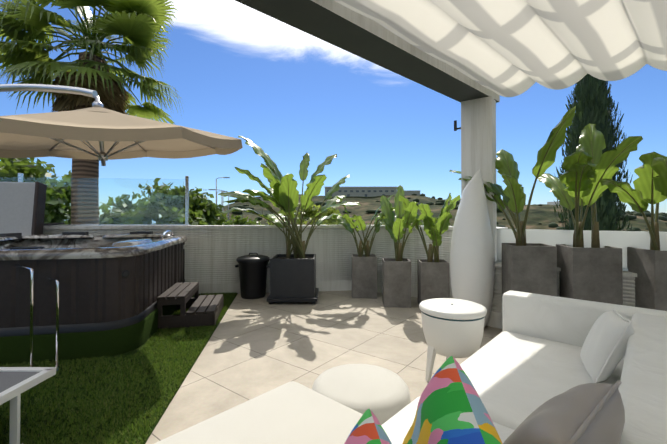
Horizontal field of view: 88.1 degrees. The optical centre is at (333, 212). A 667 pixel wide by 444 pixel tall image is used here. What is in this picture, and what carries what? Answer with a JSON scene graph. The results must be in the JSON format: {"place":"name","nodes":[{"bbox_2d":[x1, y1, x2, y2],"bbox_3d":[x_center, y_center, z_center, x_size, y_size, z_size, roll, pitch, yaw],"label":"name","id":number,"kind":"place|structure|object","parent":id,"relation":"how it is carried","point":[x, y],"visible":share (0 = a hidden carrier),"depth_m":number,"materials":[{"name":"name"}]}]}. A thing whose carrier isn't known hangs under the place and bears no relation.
{"place":"outdoors","nodes":[
{"label":"outdoors","id":0,"kind":"place"},
{"bbox_2d":[0,158,71,177],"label":"bush","id":1,"kind":"object","parent":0,"point":[11,167],"visible":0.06,"depth_m":9.58,"materials":[{"name":"green plant"}]},
{"bbox_2d":[43,222,64,224],"bbox_3d":[-4.481,0.411,5.140,0.672,0.520,0.325,0,-1,-11],"label":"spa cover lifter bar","id":2,"kind":"object","parent":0,"point":[54,223],"visible":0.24,"depth_m":5.32,"materials":[{"name":"black metal"}]},
{"bbox_2d":[0,0,183,177],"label":"fan palm tree","id":3,"kind":"object","parent":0,"point":[136,25],"visible":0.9,"depth_m":7.50,"materials":[{"name":"green plant"}]},
{"bbox_2d":[0,292,237,443],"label":"grass","id":4,"kind":"structure","parent":0,"point":[164,408],"depth_m":2.44,"materials":[{"name":"green plastic"}]},
{"bbox_2d":[0,367,55,443],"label":"sun lounger","id":5,"kind":"object","parent":4,"relation":"on","point":[15,382],"visible":1,"depth_m":1.98,"materials":[{"name":"white metal"}]},
{"bbox_2d":[5,264,67,371],"bbox_3d":[-2.588,0.890,2.997,0.620,0.870,0.300,-1,-1,36],"label":"handrail","id":6,"kind":"object","parent":4,"relation":"on","point":[57,360],"visible":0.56,"depth_m":2.93,"materials":[{"name":"silver metal"}]},
{"bbox_2d":[0,231,186,364],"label":"hot tub","id":7,"kind":"object","parent":4,"relation":"on","point":[112,287],"visible":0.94,"depth_m":3.17,"materials":[{"name":"marbled acrylic"},{"name":"dark brown wood"},{"name":"water"}]},
{"bbox_2d":[0,182,46,235],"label":"hot tub cover","id":8,"kind":"object","parent":7,"relation":"on","point":[22,207],"visible":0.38,"depth_m":5.08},
{"bbox_2d":[161,230,173,238],"bbox_3d":[-2.422,0.314,5.044,0.032,0.114,0.618,0,-1,-11],"label":"hot tub handle","id":9,"kind":"object","parent":7,"relation":"attached to","point":[165,232],"visible":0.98,"depth_m":4.92,"materials":[{"name":"silver metal"}]},
{"bbox_2d":[0,84,241,165],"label":"umbrella frame","id":10,"kind":"object","parent":4,"relation":"on","point":[102,156],"visible":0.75,"depth_m":3.86,"materials":[{"name":"silver metal"}]},
{"bbox_2d":[0,107,242,159],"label":"parasol canopy","id":11,"kind":"object","parent":10,"relation":"attached to","point":[26,135],"visible":0.98,"depth_m":3.45,"materials":[{"name":"beige fabric"}]},
{"bbox_2d":[157,282,223,328],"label":"spa steps","id":12,"kind":"structure","parent":4,"relation":"on","point":[179,295],"depth_m":4.05,"materials":[{"name":"wood"}]},
{"bbox_2d":[156,178,228,224],"bbox_3d":[-6.076,3.597,12.492,4.734,9.784,4.963,0,-1,19],"label":"bush","id":13,"kind":"object","parent":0,"point":[203,210],"visible":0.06,"depth_m":12.60,"materials":[{"name":"green plant"}]},
{"bbox_2d":[215,214,263,224],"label":"bush","id":14,"kind":"object","parent":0,"point":[243,221],"visible":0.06,"depth_m":26.73,"materials":[{"name":"green plant"}]},
{"bbox_2d":[154,381,362,443],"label":"ottoman cushion","id":15,"kind":"object","parent":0,"point":[292,412],"visible":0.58,"depth_m":1.51,"materials":[{"name":"white fabric"}]},
{"bbox_2d":[266,203,341,224],"bbox_3d":[-1.296,4.020,18.847,5.297,9.065,5.030,0,-1,1],"label":"bush","id":16,"kind":"object","parent":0,"point":[311,212],"depth_m":18.37,"materials":[{"name":"green plant"}]},
{"bbox_2d":[145,290,502,443],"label":"terrace floor tiles","id":17,"kind":"object","parent":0,"point":[253,348],"depth_m":3.38,"materials":[{"name":"beige tile"}]},
{"bbox_2d":[43,225,363,293],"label":"parapet wall","id":18,"kind":"structure","parent":17,"relation":"on","point":[213,253],"depth_m":5.84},
{"bbox_2d":[18,173,188,225],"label":"steel balustrade posts","id":19,"kind":"object","parent":18,"relation":"on","point":[20,175],"visible":0.56,"depth_m":5.77,"materials":[{"name":"silver metal"}]},
{"bbox_2d":[0,177,183,224],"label":"glass balustrade panes","id":20,"kind":"object","parent":19,"relation":"attached to","point":[77,201],"visible":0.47,"depth_m":5.68,"materials":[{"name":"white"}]},
{"bbox_2d":[235,253,269,298],"bbox_3d":[-1.309,1.014,5.622,0.560,0.712,0.536,0,-1,1],"label":"trash can","id":21,"kind":"object","parent":17,"relation":"on","point":[253,267],"visible":1,"depth_m":5.44,"materials":[{"name":"black plastic"}]},
{"bbox_2d":[266,254,318,303],"bbox_3d":[-0.621,1.031,5.465,0.769,0.675,0.769,0,-1,1],"label":"cube planter","id":22,"kind":"object","parent":17,"relation":"on","point":[292,279],"visible":0.96,"depth_m":5.13,"materials":[{"name":"plastic"}]},
{"bbox_2d":[217,136,360,258],"bbox_3d":[-0.675,-0.280,5.531,2.205,2.098,1.693,0,-1,1],"label":"strelitzia","id":23,"kind":"object","parent":22,"relation":"on","point":[283,192],"visible":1,"depth_m":5.40,"materials":[{"name":"green plant"}]},
{"bbox_2d":[312,364,409,424],"bbox_3d":[0.163,1.175,2.104,0.600,0.303,0.600,0,-1,1],"label":"round pouf","id":24,"kind":"object","parent":17,"relation":"on","point":[382,394],"visible":0.6,"depth_m":2.01,"materials":[{"name":"fabric"}]},
{"bbox_2d":[352,254,376,298],"bbox_3d":[0.502,1.041,5.692,0.413,0.660,0.413,0,-1,1],"label":"tall pot","id":25,"kind":"object","parent":17,"relation":"on","point":[364,276],"visible":1,"depth_m":5.49,"materials":[{"name":"concrete"}]},
{"bbox_2d":[331,194,394,256],"bbox_3d":[0.515,0.238,5.640,1.144,1.084,0.925,0,-1,1],"label":"strelitzia","id":26,"kind":"object","parent":25,"relation":"on","point":[347,222],"visible":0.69,"depth_m":5.69,"materials":[{"name":"green plant"}]},
{"bbox_2d":[235,0,499,102],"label":"pergola beam","id":27,"kind":"structure","parent":17,"relation":"on","point":[332,22],"depth_m":2.86,"materials":[{"name":"black metal"}]},
{"bbox_2d":[334,0,666,96],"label":"canopy","id":28,"kind":"object","parent":27,"relation":"hanging from","point":[508,48],"visible":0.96,"depth_m":2.91,"materials":[{"name":"fabric"}]},
{"bbox_2d":[382,258,410,307],"bbox_3d":[0.936,1.034,5.138,0.390,0.660,0.390,0,-1,5],"label":"tall pot","id":29,"kind":"object","parent":17,"relation":"on","point":[396,283],"visible":0.98,"depth_m":4.95,"materials":[{"name":"concrete"}]},
{"bbox_2d":[380,185,422,260],"bbox_3d":[0.963,0.162,5.141,0.554,1.224,1.103,0,-1,-23],"label":"strelitzia","id":30,"kind":"object","parent":29,"relation":"on","point":[396,225],"visible":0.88,"depth_m":5.15,"materials":[{"name":"green plant"}]},
{"bbox_2d":[364,225,452,297],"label":"wall","id":31,"kind":"structure","parent":17,"relation":"on","point":[383,247],"depth_m":5.62,"materials":[{"name":"white paint"}]},
{"bbox_2d":[417,259,449,304],"bbox_3d":[1.444,1.032,5.012,0.390,0.660,0.390,0,-1,7],"label":"tall pot","id":32,"kind":"object","parent":17,"relation":"on","point":[433,280],"visible":0.73,"depth_m":4.83,"materials":[{"name":"concrete"}]},
{"bbox_2d":[399,193,460,262],"bbox_3d":[1.317,0.245,4.936,0.622,1.053,0.838,0,-1,-25],"label":"strelitzia","id":33,"kind":"object","parent":32,"relation":"on","point":[433,231],"visible":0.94,"depth_m":4.80,"materials":[{"name":"green plant"}]},
{"bbox_2d":[419,298,486,381],"bbox_3d":[0.971,1.042,2.817,0.524,0.586,0.524,0,-1,1],"label":"side table","id":34,"kind":"object","parent":17,"relation":"on","point":[454,328],"visible":1,"depth_m":2.64,"materials":[{"name":"white plastic"}]},
{"bbox_2d":[450,169,494,326],"bbox_3d":[1.645,0.417,4.098,0.490,1.867,0.490,0,-1,1],"label":"surfboard","id":35,"kind":"object","parent":17,"relation":"on","point":[472,268],"visible":0.88,"depth_m":3.92,"materials":[{"name":"white plastic"}]},
{"bbox_2d":[461,96,496,325],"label":"pergola pillar","id":36,"kind":"structure","parent":17,"relation":"on","point":[478,133],"depth_m":4.18,"materials":[{"name":"white paint"}]},
{"bbox_2d":[454,120,460,130],"bbox_3d":[1.597,-1.115,4.419,0.100,0.110,0.106,0,-1,18],"label":"floodlight on pillar","id":37,"kind":"object","parent":36,"relation":"attached to","point":[455,126],"visible":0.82,"depth_m":4.38,"materials":[{"name":"black plastic"}]},
{"bbox_2d":[502,243,556,329],"bbox_3d":[2.101,0.847,3.727,0.420,1.000,0.420,0,-1,13],"label":"tall pot","id":38,"kind":"object","parent":17,"relation":"on","point":[530,268],"visible":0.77,"depth_m":3.54,"materials":[{"name":"concrete"}]},
{"bbox_2d":[449,106,575,245],"bbox_3d":[1.907,-0.261,3.829,0.771,1.357,1.543,0,-1,1],"label":"strelitzia","id":39,"kind":"object","parent":38,"relation":"on","point":[512,193],"visible":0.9,"depth_m":3.60,"materials":[{"name":"green plant"}]},
{"bbox_2d":[490,261,636,328],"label":"wall","id":40,"kind":"structure","parent":17,"relation":"on","point":[628,297],"depth_m":4.01,"materials":[{"name":"white paint"}]},
{"bbox_2d":[496,229,666,270],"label":"parapet wall","id":41,"kind":"structure","parent":17,"relation":"on","point":[623,240],"depth_m":3.63,"materials":[{"name":"white paint"}]},
{"bbox_2d":[556,244,622,304],"bbox_3d":[2.599,0.844,3.532,0.420,1.000,0.420,0,-1,13],"label":"tall pot","id":42,"kind":"object","parent":17,"relation":"on","point":[592,274],"visible":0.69,"depth_m":3.34,"materials":[{"name":"concrete"}]},
{"bbox_2d":[535,123,642,247],"bbox_3d":[2.546,-0.312,3.514,0.735,1.452,1.525,0,-1,25],"label":"strelitzia","id":43,"kind":"object","parent":42,"relation":"on","point":[587,165],"visible":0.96,"depth_m":3.36,"materials":[{"name":"green plant"}]},
{"bbox_2d":[619,313,666,443],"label":"sofa backrest","id":44,"kind":"object","parent":17,"relation":"on","point":[643,388],"visible":0.96,"depth_m":1.21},
{"bbox_2d":[460,331,624,429],"bbox_3d":[1.136,0.961,1.915,0.755,0.165,1.257,-1,-1,43],"label":"sofa seat cushion","id":45,"kind":"object","parent":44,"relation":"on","point":[516,380],"visible":0.44,"depth_m":1.88,"materials":[{"name":"white fabric"}]},
{"bbox_2d":[580,309,633,382],"bbox_3d":[1.480,0.720,1.879,0.138,0.376,0.376,27,9,28],"label":"white pillow","id":46,"kind":"object","parent":45,"relation":"on","point":[604,347],"visible":0.92,"depth_m":1.76,"materials":[{"name":"white fabric"}]},
{"bbox_2d":[627,247,666,310],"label":"tall pot","id":47,"kind":"object","parent":17,"relation":"on","point":[648,267],"visible":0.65,"depth_m":3.13,"materials":[{"name":"concrete"}]},
{"bbox_2d":[600,152,666,250],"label":"strelitzia","id":48,"kind":"object","parent":47,"relation":"on","point":[650,184],"visible":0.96,"depth_m":3.14,"materials":[{"name":"green plant"}]},
{"bbox_2d":[0,0,666,212],"label":"sky","id":49,"kind":"structure","parent":0,"point":[236,69],"materials":[{"name":"blue"}]},
{"bbox_2d":[412,217,453,225],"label":"building","id":50,"kind":"structure","parent":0,"point":[436,220],"depth_m":30.04,"materials":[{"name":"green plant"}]},
{"bbox_2d":[219,195,666,231],"bbox_3d":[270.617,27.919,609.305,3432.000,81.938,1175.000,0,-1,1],"label":"hills","id":51,"kind":"structure","parent":0,"point":[544,215],"depth_m":197.50,"materials":[{"name":"green plant"}]},
{"bbox_2d":[216,177,229,203],"bbox_3d":[-12.300,0.425,38.133,1.575,8.700,0.250,0,-1,1],"label":"street lamp","id":52,"kind":"object","parent":51,"relation":"on","point":[216,186],"visible":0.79,"depth_m":38.13,"materials":[{"name":"grey metal"}]},
{"bbox_2d":[325,187,419,196],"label":"hilltop building","id":53,"kind":"structure","parent":51,"relation":"on","point":[364,191],"depth_m":306.95,"materials":[{"name":"grey"}]},
{"bbox_2d":[218,193,666,230],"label":"hillside shrubs","id":54,"kind":"object","parent":51,"relation":"on","point":[662,215],"visible":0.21,"depth_m":197.56,"materials":[{"name":"green plant"}]},
{"bbox_2d":[547,201,559,204],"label":"hillside houses","id":55,"kind":"structure","parent":51,"relation":"on","point":[550,203],"depth_m":239.06,"materials":[{"name":"white"}]},
{"bbox_2d":[381,396,513,443],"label":"sofa seat","id":56,"kind":"object","parent":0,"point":[396,427],"visible":0.25,"depth_m":1.41,"materials":[{"name":"white fabric"}]},
{"bbox_2d":[344,409,391,443],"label":"throw pillow","id":57,"kind":"object","parent":56,"relation":"on","point":[367,429],"visible":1,"depth_m":0.66,"materials":[{"name":"multicoloured fabric"}]},
{"bbox_2d":[402,356,501,443],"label":"throw pillow","id":58,"kind":"object","parent":56,"relation":"on","point":[451,408],"visible":1,"depth_m":0.72,"materials":[{"name":"multicoloured fabric"}]},
{"bbox_2d":[503,380,624,443],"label":"throw pillow","id":59,"kind":"object","parent":56,"relation":"on","point":[590,413],"visible":1,"depth_m":0.78,"materials":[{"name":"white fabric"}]},
{"bbox_2d":[502,290,666,355],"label":"sofa backrest","id":60,"kind":"object","parent":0,"point":[570,321],"visible":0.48,"depth_m":2.41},
{"bbox_2d":[553,74,632,230],"bbox_3d":[11.175,0.168,14.831,2.920,16.634,2.877,0,-1,1],"label":"cypress tree","id":61,"kind":"object","parent":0,"point":[593,103],"visible":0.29,"depth_m":14.32,"materials":[{"name":"green plant"}]}
]}

